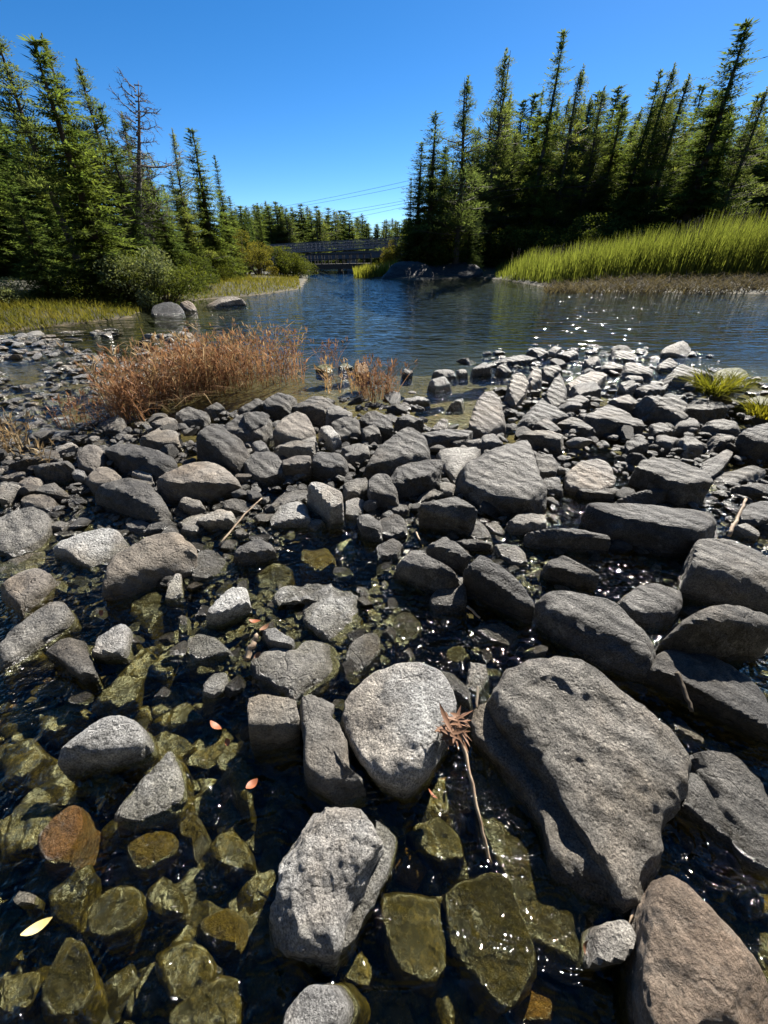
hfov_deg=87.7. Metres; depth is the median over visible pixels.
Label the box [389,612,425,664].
boulder
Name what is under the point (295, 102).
sky
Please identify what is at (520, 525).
boulder
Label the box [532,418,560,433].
rock
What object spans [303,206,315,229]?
pine tree
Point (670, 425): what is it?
stone
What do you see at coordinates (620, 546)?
stone
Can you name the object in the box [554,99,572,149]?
pine tree
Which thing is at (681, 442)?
boulder
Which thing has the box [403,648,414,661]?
stone
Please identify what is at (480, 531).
boulder
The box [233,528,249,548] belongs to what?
boulder
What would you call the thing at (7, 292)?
pale shrub
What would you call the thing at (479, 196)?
pine tree
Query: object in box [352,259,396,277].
reeds
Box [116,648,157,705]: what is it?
boulder
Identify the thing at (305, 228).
pine tree
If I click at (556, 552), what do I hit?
stone
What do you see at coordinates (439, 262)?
spruce tree
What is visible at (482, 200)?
pine tree
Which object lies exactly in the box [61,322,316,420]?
dry grass
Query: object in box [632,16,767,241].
spruce tree
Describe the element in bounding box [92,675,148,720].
boulder
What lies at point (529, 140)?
spruce tree
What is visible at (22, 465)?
boulder
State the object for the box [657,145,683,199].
pine tree
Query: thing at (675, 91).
spruce tree
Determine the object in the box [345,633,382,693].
boulder
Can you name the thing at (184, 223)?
spruce tree
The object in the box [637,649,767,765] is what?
boulder
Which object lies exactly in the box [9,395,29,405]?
rock
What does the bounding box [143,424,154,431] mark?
stone
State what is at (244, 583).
stone
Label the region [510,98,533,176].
spruce tree
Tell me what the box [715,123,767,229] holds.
pine tree
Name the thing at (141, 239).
spruce tree
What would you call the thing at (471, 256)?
spruce tree
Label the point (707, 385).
grass tuft
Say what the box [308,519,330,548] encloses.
boulder
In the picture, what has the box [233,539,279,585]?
boulder
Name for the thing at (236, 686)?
stone
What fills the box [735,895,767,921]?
boulder
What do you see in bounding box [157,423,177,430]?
stone
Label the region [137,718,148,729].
stone
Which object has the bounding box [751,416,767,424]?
stone
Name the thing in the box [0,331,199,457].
pebbles
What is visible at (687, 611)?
stone
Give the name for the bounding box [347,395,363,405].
stone
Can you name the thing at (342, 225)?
spruce tree
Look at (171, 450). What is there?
stone
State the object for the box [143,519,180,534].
boulder
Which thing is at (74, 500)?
pebbles
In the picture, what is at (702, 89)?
spruce tree
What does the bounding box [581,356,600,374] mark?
rock
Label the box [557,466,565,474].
stone
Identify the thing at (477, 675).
boulder
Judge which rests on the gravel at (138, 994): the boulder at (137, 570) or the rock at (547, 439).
the boulder at (137, 570)
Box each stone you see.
[0,449,7,459]
[18,484,39,496]
[32,429,54,440]
[42,450,59,459]
[67,517,91,530]
[68,691,93,711]
[70,576,85,588]
[89,607,107,622]
[104,558,111,568]
[119,529,128,537]
[129,622,139,634]
[132,635,144,644]
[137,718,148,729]
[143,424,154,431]
[148,413,167,424]
[154,686,170,699]
[156,575,173,587]
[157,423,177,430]
[158,632,174,645]
[160,444,178,457]
[162,525,178,532]
[164,640,187,658]
[181,428,197,435]
[187,581,202,591]
[191,627,214,635]
[192,542,206,551]
[193,604,209,621]
[216,580,231,596]
[221,539,237,551]
[224,674,245,697]
[227,647,240,663]
[231,489,247,499]
[235,474,251,482]
[235,725,249,741]
[237,580,248,590]
[237,633,250,639]
[247,490,262,502]
[248,534,270,541]
[252,645,261,654]
[253,514,273,522]
[260,621,276,631]
[265,501,279,512]
[267,601,276,608]
[285,604,299,611]
[293,609,303,623]
[332,699,344,712]
[333,567,352,581]
[339,659,358,685]
[346,628,365,640]
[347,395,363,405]
[357,596,373,606]
[363,500,376,511]
[376,562,389,575]
[381,627,396,642]
[384,391,400,404]
[386,404,407,415]
[387,596,406,609]
[388,415,396,424]
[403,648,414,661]
[404,548,412,554]
[409,503,421,511]
[419,547,426,554]
[419,593,431,609]
[429,445,445,451]
[446,531,458,539]
[448,424,458,428]
[449,437,469,447]
[477,649,491,663]
[479,501,499,516]
[487,669,500,679]
[493,559,503,564]
[495,387,506,396]
[507,565,519,572]
[515,426,531,437]
[523,645,547,659]
[531,569,546,583]
[533,586,543,597]
[547,497,559,506]
[550,358,566,369]
[552,548,565,557]
[553,585,570,590]
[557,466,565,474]
[558,402,582,412]
[565,437,592,448]
[587,436,598,443]
[608,540,632,554]
[610,345,633,353]
[615,487,635,498]
[616,424,633,439]
[625,453,646,465]
[646,413,654,421]
[663,393,680,398]
[663,560,681,573]
[665,423,674,428]
[680,605,698,616]
[684,381,695,391]
[709,395,732,404]
[714,528,718,537]
[726,443,739,451]
[734,382,755,393]
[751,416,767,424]
[758,524,767,536]
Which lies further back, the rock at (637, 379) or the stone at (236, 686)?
the rock at (637, 379)
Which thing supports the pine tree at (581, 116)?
on the ground at (436, 644)
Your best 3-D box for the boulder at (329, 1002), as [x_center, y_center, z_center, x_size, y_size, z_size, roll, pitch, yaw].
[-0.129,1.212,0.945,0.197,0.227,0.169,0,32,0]
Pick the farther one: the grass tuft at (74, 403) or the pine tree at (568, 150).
the pine tree at (568, 150)
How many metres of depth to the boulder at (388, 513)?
2.69 m
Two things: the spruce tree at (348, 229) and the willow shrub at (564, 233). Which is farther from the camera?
the spruce tree at (348, 229)
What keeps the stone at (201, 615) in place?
on the pebbles at (74, 500)
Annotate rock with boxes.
[5,438,30,458]
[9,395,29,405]
[13,360,28,366]
[15,383,29,393]
[21,406,44,424]
[25,420,46,434]
[27,331,44,336]
[36,427,80,449]
[41,358,64,366]
[45,400,62,415]
[51,415,78,435]
[59,331,82,332]
[65,357,78,364]
[75,388,89,402]
[94,395,121,415]
[98,416,131,445]
[118,352,129,361]
[139,428,183,458]
[151,302,184,314]
[151,417,180,436]
[175,407,210,435]
[180,301,196,310]
[196,424,249,482]
[204,402,229,424]
[206,297,245,306]
[224,412,273,448]
[238,398,264,414]
[241,411,273,445]
[251,440,268,452]
[263,392,296,421]
[273,411,318,447]
[274,436,318,453]
[292,396,332,429]
[316,364,333,380]
[318,426,341,452]
[325,405,352,425]
[331,416,360,444]
[338,363,353,378]
[341,443,370,473]
[353,362,369,385]
[359,411,393,443]
[361,425,381,450]
[362,427,430,479]
[381,261,433,279]
[393,415,424,434]
[400,368,412,386]
[403,396,430,412]
[421,429,472,455]
[427,376,451,398]
[428,262,482,277]
[429,418,448,431]
[431,369,456,386]
[444,398,464,414]
[456,369,467,385]
[467,439,481,448]
[468,391,505,438]
[470,362,491,384]
[481,433,502,453]
[487,355,539,373]
[492,364,511,384]
[504,373,528,416]
[514,399,568,440]
[518,430,563,461]
[526,347,548,367]
[526,367,541,399]
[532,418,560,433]
[541,365,561,392]
[544,373,566,407]
[547,346,561,363]
[556,350,578,368]
[557,417,596,447]
[565,395,590,417]
[566,371,606,392]
[566,381,601,402]
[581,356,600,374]
[582,405,644,444]
[600,362,623,381]
[607,350,636,364]
[608,395,637,413]
[615,380,636,397]
[617,362,653,386]
[621,436,648,461]
[625,375,643,387]
[631,396,687,418]
[633,384,665,399]
[644,405,688,428]
[646,423,673,444]
[653,358,677,380]
[655,341,690,365]
[661,364,713,399]
[671,417,699,438]
[678,438,702,464]
[686,399,728,430]
[696,419,740,443]
[702,436,735,459]
[707,368,748,398]
[726,396,767,425]
[729,423,767,468]
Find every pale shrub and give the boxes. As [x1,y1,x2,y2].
[0,276,30,303]
[92,245,178,307]
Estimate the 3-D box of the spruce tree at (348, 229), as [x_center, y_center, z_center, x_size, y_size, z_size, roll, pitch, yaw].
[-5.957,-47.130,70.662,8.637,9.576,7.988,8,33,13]
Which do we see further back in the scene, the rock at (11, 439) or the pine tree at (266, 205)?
the pine tree at (266, 205)
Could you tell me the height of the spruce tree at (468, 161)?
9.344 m
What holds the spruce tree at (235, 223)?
on the ground at (436, 644)
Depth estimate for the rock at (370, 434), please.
3.65 m
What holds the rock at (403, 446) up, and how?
on the water
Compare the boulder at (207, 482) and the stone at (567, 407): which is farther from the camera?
the stone at (567, 407)
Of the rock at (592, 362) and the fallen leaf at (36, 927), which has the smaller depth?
the fallen leaf at (36, 927)
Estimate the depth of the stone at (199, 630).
1.92 m
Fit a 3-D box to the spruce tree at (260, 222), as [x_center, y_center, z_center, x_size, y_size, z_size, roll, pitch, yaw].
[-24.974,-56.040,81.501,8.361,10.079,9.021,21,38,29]
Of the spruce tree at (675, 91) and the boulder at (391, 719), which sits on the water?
the boulder at (391, 719)
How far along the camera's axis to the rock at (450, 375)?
5.48 m
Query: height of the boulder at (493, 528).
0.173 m
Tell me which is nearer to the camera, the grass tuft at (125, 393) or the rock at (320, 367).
the grass tuft at (125, 393)
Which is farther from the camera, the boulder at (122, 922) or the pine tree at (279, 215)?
the pine tree at (279, 215)
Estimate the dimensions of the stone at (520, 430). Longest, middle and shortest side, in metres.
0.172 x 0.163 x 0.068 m
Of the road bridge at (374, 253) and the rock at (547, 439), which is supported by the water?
the rock at (547, 439)
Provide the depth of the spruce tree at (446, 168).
38.14 m
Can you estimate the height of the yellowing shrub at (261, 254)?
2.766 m
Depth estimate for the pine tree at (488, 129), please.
51.68 m
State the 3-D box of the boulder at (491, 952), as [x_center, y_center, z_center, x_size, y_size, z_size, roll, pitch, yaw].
[0.277,1.212,1.126,0.220,0.256,0.265,-8,33,-13]
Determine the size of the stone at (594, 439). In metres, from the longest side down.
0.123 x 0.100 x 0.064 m
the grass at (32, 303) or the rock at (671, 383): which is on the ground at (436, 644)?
the grass at (32, 303)
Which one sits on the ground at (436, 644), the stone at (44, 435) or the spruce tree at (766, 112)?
the spruce tree at (766, 112)
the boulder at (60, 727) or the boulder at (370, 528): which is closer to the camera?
the boulder at (60, 727)
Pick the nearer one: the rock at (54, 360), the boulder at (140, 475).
the boulder at (140, 475)
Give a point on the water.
(414, 317)
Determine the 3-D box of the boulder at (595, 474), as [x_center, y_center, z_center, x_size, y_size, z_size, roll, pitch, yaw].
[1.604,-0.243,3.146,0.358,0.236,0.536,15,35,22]
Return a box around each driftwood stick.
[218,498,261,545]
[243,633,258,660]
[466,605,479,618]
[475,686,478,708]
[674,671,693,711]
[727,498,746,536]
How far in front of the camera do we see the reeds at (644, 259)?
22.23 m
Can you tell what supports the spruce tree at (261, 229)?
on the ground at (436, 644)
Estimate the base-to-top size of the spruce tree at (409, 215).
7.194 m
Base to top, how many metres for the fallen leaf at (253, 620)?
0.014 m
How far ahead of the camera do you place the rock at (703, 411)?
4.04 m
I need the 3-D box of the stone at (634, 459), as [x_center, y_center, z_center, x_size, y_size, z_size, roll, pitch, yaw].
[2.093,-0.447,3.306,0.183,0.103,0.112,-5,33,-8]
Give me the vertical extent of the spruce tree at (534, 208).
17.792 m
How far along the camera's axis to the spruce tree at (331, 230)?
85.29 m
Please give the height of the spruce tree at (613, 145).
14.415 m
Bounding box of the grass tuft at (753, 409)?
[710,391,767,419]
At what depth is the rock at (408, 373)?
5.52 m
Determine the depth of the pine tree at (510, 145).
45.04 m
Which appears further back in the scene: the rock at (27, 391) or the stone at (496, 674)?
the rock at (27, 391)
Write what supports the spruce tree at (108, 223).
on the ground at (436, 644)
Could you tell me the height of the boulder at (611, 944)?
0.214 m
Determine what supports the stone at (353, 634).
in the water
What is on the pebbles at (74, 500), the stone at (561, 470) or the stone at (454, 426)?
the stone at (454, 426)
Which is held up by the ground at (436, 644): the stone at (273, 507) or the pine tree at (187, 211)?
the pine tree at (187, 211)
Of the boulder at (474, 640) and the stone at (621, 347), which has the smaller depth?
the boulder at (474, 640)
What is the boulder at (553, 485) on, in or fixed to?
on the water
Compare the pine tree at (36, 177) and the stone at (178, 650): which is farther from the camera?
the pine tree at (36, 177)
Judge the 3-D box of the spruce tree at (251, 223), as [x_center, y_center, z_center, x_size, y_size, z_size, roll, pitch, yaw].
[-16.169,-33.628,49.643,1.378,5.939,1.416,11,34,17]
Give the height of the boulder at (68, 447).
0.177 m
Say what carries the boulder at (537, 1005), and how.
on the ground at (436, 644)
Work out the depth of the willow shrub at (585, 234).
37.46 m
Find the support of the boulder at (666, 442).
on the water
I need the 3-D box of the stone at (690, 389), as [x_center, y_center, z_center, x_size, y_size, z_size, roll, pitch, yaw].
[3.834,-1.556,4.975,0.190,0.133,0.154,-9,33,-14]
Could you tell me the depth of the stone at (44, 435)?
3.62 m
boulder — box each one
[0,472,27,482]
[0,481,22,509]
[0,507,60,562]
[0,551,53,576]
[0,568,60,625]
[0,601,87,693]
[0,802,63,871]
[0,971,45,1023]
[2,738,57,804]
[7,455,59,476]
[13,891,50,916]
[18,475,44,486]
[21,494,69,521]
[33,461,75,490]
[34,483,79,511]
[37,805,104,882]
[38,703,96,757]
[41,937,107,1023]
[46,637,104,703]
[48,865,108,935]
[52,520,69,539]
[53,528,129,587]
[55,442,78,463]
[56,580,80,607]
[58,715,160,785]
[72,468,87,485]
[76,774,132,824]
[77,444,107,474]
[85,467,121,499]
[86,885,159,963]
[92,624,142,676]
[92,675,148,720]
[95,478,177,524]
[102,532,197,623]
[105,443,177,485]
[114,751,195,841]
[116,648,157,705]
[126,519,149,545]
[126,831,185,885]
[130,589,174,645]
[131,470,155,486]
[133,731,197,786]
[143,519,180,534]
[146,877,188,926]
[148,702,208,740]
[149,650,188,689]
[155,938,227,1006]
[157,461,246,511]
[164,573,187,619]
[168,974,248,1023]
[178,497,206,521]
[178,514,204,528]
[178,615,194,642]
[178,813,211,866]
[181,525,204,544]
[183,500,200,512]
[186,634,235,681]
[191,549,237,599]
[196,908,248,965]
[197,509,238,542]
[202,672,242,720]
[206,587,252,636]
[209,830,256,891]
[221,499,253,527]
[228,757,266,831]
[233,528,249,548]
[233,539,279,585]
[244,451,287,493]
[247,694,302,777]
[249,640,342,716]
[252,564,295,617]
[257,526,279,554]
[262,628,295,650]
[269,502,311,542]
[269,807,397,983]
[272,583,364,661]
[274,489,307,505]
[275,440,315,461]
[282,455,312,486]
[283,980,371,1023]
[299,548,335,586]
[299,694,368,816]
[306,482,343,538]
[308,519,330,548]
[311,452,349,488]
[333,538,356,589]
[338,950,379,993]
[340,662,456,812]
[342,477,367,513]
[344,444,369,472]
[345,498,364,535]
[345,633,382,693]
[356,586,373,621]
[357,514,383,558]
[367,473,398,510]
[368,575,382,604]
[373,538,402,581]
[373,892,446,998]
[379,514,412,554]
[381,510,393,517]
[387,503,412,530]
[388,550,459,605]
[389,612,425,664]
[391,459,443,503]
[393,844,425,890]
[406,817,463,873]
[411,489,444,518]
[417,496,477,543]
[426,537,471,576]
[427,576,467,635]
[436,447,481,486]
[438,482,454,497]
[441,671,473,740]
[441,872,536,1020]
[443,646,470,683]
[455,539,492,565]
[456,440,546,528]
[463,555,534,642]
[463,656,691,925]
[465,520,493,545]
[465,623,520,657]
[465,624,518,663]
[465,662,488,707]
[467,748,595,990]
[484,522,504,544]
[490,544,527,575]
[503,513,547,548]
[511,974,557,1023]
[522,528,609,571]
[528,590,655,700]
[531,555,598,595]
[534,453,558,477]
[543,477,563,508]
[562,459,615,503]
[566,488,617,511]
[572,920,635,975]
[578,502,716,573]
[610,875,767,1023]
[617,488,667,504]
[617,583,682,646]
[627,457,712,508]
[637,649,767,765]
[650,435,677,458]
[654,604,767,666]
[664,773,732,867]
[667,724,704,755]
[673,437,702,458]
[673,538,767,619]
[690,751,767,888]
[700,449,732,478]
[706,465,765,497]
[715,433,734,436]
[718,523,759,547]
[719,483,767,506]
[722,881,758,907]
[723,501,767,540]
[732,743,767,770]
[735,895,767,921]
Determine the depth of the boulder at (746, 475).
3.12 m
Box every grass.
[0,273,300,331]
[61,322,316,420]
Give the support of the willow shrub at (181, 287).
on the ground at (436, 644)
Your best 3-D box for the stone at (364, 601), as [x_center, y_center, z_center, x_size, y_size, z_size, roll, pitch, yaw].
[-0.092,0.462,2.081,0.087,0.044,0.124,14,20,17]
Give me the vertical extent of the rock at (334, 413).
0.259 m
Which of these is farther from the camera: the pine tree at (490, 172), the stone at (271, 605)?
the pine tree at (490, 172)
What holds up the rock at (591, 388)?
on the water
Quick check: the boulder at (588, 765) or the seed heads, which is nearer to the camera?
the boulder at (588, 765)
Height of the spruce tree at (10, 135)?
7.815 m
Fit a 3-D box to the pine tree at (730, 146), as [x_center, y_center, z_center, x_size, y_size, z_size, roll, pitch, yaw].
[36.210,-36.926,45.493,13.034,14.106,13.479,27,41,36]
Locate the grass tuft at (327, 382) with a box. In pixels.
[313,355,371,393]
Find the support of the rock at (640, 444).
on the water
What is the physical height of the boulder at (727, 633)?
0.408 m
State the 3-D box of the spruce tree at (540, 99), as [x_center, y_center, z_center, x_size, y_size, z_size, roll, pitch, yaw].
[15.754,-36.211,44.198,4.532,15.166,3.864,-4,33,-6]
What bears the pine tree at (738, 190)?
on the ground at (436, 644)
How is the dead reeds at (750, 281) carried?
on the water
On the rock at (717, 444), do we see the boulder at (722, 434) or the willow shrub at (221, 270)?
the boulder at (722, 434)
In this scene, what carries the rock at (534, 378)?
on the water
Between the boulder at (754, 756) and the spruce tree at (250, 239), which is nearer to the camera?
the boulder at (754, 756)
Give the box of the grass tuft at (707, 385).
[662,364,764,396]
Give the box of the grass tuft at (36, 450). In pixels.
[10,438,53,462]
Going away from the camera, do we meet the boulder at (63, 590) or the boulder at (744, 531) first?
the boulder at (63, 590)
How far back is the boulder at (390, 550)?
2.38 m
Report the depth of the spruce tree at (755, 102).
42.43 m
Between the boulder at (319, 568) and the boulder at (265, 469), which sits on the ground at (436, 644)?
the boulder at (319, 568)
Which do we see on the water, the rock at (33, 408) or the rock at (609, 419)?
the rock at (609, 419)
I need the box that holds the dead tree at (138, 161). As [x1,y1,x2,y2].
[60,68,193,258]
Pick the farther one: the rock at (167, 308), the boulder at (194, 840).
the rock at (167, 308)
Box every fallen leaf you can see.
[20,917,51,935]
[210,720,221,728]
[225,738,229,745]
[246,778,257,788]
[249,619,260,622]
[259,623,268,629]
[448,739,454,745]
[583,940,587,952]
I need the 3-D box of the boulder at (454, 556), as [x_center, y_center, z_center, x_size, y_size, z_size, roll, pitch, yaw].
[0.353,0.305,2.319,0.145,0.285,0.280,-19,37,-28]
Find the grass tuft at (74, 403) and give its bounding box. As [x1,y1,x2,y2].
[43,388,106,428]
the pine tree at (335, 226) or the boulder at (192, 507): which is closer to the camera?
the boulder at (192, 507)
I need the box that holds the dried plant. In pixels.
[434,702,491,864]
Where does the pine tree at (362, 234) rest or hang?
on the ground at (436, 644)
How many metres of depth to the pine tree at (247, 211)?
77.06 m
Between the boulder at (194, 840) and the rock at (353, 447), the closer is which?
the boulder at (194, 840)
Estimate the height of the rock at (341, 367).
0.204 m
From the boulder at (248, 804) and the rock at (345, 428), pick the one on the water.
the rock at (345, 428)
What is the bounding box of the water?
[0,269,767,863]
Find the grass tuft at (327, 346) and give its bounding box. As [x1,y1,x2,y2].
[308,337,347,366]
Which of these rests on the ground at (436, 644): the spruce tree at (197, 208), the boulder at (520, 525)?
the spruce tree at (197, 208)
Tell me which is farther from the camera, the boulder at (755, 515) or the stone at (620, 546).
the boulder at (755, 515)
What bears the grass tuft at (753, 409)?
on the stone at (755, 421)
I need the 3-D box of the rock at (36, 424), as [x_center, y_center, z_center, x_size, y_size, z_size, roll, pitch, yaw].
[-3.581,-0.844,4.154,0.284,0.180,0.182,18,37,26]
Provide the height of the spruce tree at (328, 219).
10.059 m
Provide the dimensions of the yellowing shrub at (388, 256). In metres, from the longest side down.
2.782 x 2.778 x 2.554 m
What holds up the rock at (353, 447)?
on the water
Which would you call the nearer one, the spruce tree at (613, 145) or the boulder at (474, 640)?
the boulder at (474, 640)
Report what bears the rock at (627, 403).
on the water
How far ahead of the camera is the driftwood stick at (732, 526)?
2.35 m
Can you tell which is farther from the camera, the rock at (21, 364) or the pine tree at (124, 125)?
the pine tree at (124, 125)
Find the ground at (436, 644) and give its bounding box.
[0,264,767,978]
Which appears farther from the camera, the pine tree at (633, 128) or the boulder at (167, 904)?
the pine tree at (633, 128)
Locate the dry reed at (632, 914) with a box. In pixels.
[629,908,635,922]
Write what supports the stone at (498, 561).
in the water
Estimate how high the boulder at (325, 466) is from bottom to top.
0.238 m
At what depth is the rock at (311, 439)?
3.48 m
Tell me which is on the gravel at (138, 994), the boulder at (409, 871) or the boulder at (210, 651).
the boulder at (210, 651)
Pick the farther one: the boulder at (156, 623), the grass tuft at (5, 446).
the grass tuft at (5, 446)
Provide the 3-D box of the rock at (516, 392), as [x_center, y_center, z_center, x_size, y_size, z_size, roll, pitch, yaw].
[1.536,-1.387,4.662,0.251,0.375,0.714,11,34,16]
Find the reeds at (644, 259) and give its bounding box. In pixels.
[493,207,767,283]
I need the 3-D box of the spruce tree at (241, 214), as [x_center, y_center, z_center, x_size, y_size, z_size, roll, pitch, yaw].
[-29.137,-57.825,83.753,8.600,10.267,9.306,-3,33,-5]
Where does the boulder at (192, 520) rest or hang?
in the water
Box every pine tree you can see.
[0,35,106,275]
[25,33,128,251]
[66,58,173,255]
[103,111,200,257]
[165,128,233,269]
[241,205,270,247]
[241,214,258,245]
[251,204,298,253]
[254,201,271,224]
[258,208,308,253]
[284,215,306,249]
[288,208,316,243]
[296,217,336,263]
[297,218,312,253]
[299,210,341,263]
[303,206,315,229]
[323,209,345,263]
[337,220,372,262]
[345,225,371,265]
[356,213,379,237]
[357,223,371,247]
[361,219,401,262]
[366,228,382,261]
[372,229,385,262]
[375,163,452,256]
[388,218,396,236]
[411,75,495,263]
[444,156,501,242]
[455,127,524,240]
[457,104,498,207]
[458,153,503,245]
[465,47,555,265]
[480,136,516,239]
[481,95,542,231]
[487,130,531,258]
[498,124,527,208]
[506,123,575,248]
[513,127,522,180]
[520,101,563,182]
[528,63,606,232]
[539,165,576,240]
[546,86,627,243]
[546,149,584,224]
[547,95,609,229]
[548,118,598,225]
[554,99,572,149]
[557,131,615,230]
[560,100,590,159]
[577,146,619,217]
[594,62,696,231]
[596,100,704,230]
[603,73,721,226]
[616,89,693,196]
[621,120,640,168]
[625,106,644,135]
[647,97,734,221]
[652,87,767,235]
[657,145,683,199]
[679,92,756,184]
[684,102,767,213]
[712,150,758,220]
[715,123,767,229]
[747,161,767,215]
[752,165,767,216]
[755,116,767,158]
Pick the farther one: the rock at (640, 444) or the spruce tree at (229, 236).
the spruce tree at (229, 236)
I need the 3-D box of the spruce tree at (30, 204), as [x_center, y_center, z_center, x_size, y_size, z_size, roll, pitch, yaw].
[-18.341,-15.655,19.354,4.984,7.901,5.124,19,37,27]
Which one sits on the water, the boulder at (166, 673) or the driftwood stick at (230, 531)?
the driftwood stick at (230, 531)
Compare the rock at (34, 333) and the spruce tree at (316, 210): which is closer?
the rock at (34, 333)
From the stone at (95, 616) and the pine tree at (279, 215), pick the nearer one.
the stone at (95, 616)
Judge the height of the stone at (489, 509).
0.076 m
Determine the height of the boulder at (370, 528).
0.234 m
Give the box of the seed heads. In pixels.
[509,208,767,281]
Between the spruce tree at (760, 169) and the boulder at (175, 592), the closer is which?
the boulder at (175, 592)
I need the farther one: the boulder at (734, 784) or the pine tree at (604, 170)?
the pine tree at (604, 170)
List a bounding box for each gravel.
[0,598,767,1023]
[0,605,677,971]
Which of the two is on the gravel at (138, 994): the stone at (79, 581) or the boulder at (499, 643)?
the boulder at (499, 643)
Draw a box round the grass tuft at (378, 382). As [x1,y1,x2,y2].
[351,352,417,402]
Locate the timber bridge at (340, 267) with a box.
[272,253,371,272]
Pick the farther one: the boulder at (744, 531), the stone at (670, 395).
the stone at (670, 395)
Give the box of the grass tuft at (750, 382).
[703,370,767,387]
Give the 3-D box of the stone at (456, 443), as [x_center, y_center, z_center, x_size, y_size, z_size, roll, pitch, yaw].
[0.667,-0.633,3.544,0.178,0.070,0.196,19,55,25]
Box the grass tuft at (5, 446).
[0,407,33,452]
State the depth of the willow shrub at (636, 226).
39.79 m
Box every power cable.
[264,170,451,209]
[285,184,412,208]
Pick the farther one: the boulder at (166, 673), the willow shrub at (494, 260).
the willow shrub at (494, 260)
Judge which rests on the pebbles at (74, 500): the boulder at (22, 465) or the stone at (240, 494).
the stone at (240, 494)
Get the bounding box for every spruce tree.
[0,92,86,265]
[0,108,86,258]
[0,120,87,272]
[0,122,81,267]
[0,127,87,273]
[0,132,61,274]
[0,145,50,264]
[0,164,84,302]
[0,173,59,279]
[1,141,68,259]
[8,131,89,271]
[11,33,181,307]
[33,136,88,255]
[50,134,117,266]
[78,129,130,256]
[94,105,164,282]
[107,198,131,254]
[110,152,161,259]
[121,150,178,255]
[134,162,178,254]
[142,167,200,287]
[159,183,181,256]
[164,171,199,248]
[174,190,215,277]
[179,128,250,280]
[190,180,219,246]
[194,189,215,238]
[212,155,249,276]
[216,195,242,261]
[225,196,255,272]
[234,206,244,243]
[239,218,256,270]
[244,208,259,268]
[249,212,256,245]
[253,206,267,247]
[254,203,269,267]
[258,206,283,263]
[266,201,292,239]
[273,208,294,246]
[295,204,310,253]
[303,216,318,262]
[312,206,323,236]
[321,214,341,252]
[324,207,334,227]
[326,222,340,261]
[330,212,361,263]
[332,215,361,263]
[359,223,376,264]
[371,224,381,264]
[389,142,438,261]
[392,221,401,257]
[393,110,468,264]
[393,224,402,256]
[398,178,415,259]
[405,146,454,253]
[425,147,472,250]
[428,225,450,266]
[438,160,464,263]
[454,155,485,262]
[455,215,482,265]
[463,225,484,270]
[480,106,525,247]
[497,110,547,250]
[501,29,574,257]
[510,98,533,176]
[513,88,545,223]
[521,92,543,163]
[524,110,558,177]
[543,126,582,249]
[556,90,615,215]
[582,68,666,241]
[585,94,634,226]
[599,84,630,198]
[603,109,633,189]
[607,104,629,146]
[609,130,636,210]
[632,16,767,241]
[652,117,744,233]
[652,133,690,219]
[665,89,682,156]
[670,84,709,159]
[678,91,728,172]
[687,87,718,150]
[716,92,767,212]
[734,129,767,222]
[745,164,767,219]
[746,130,767,198]
[753,106,767,136]
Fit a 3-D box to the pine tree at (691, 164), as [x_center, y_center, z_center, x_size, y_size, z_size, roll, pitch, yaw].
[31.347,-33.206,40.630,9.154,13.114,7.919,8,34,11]
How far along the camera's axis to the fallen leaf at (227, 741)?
1.46 m
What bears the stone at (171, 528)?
on the water
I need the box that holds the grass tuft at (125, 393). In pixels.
[80,370,147,422]
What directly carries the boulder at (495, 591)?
in the water
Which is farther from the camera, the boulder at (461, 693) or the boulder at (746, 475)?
the boulder at (746, 475)
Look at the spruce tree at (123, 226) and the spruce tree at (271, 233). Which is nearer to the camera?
the spruce tree at (123, 226)
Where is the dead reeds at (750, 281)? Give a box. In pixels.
[532,270,767,293]
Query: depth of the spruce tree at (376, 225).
79.17 m
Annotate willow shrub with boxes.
[24,265,118,301]
[71,266,147,299]
[103,250,210,307]
[162,251,220,286]
[190,251,246,279]
[260,245,304,275]
[272,252,317,277]
[384,221,486,263]
[477,231,534,266]
[478,218,572,266]
[541,225,593,259]
[542,212,679,254]
[553,226,614,256]
[589,217,665,246]
[743,213,767,227]
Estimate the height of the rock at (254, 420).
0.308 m
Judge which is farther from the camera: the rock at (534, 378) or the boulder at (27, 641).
the rock at (534, 378)
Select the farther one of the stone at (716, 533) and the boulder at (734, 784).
the stone at (716, 533)
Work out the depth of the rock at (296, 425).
3.56 m
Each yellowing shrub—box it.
[215,229,270,275]
[243,242,278,275]
[379,239,407,266]
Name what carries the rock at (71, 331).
on the water
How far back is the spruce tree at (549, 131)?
45.89 m
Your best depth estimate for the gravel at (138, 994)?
1.24 m
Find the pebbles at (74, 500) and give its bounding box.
[0,344,767,679]
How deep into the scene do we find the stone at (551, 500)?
2.82 m
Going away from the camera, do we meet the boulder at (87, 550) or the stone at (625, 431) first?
the boulder at (87, 550)
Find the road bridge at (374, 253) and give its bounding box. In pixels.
[268,237,405,270]
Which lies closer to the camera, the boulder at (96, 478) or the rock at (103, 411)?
the boulder at (96, 478)
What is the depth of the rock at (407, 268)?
31.03 m
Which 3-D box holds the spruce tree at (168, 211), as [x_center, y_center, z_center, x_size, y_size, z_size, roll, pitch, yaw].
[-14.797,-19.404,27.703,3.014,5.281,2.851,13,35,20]
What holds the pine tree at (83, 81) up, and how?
on the ground at (436, 644)
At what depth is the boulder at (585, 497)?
2.92 m
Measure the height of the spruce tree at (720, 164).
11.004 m
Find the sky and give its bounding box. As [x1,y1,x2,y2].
[0,0,767,236]
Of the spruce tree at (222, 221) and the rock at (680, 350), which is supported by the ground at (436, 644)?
the spruce tree at (222, 221)

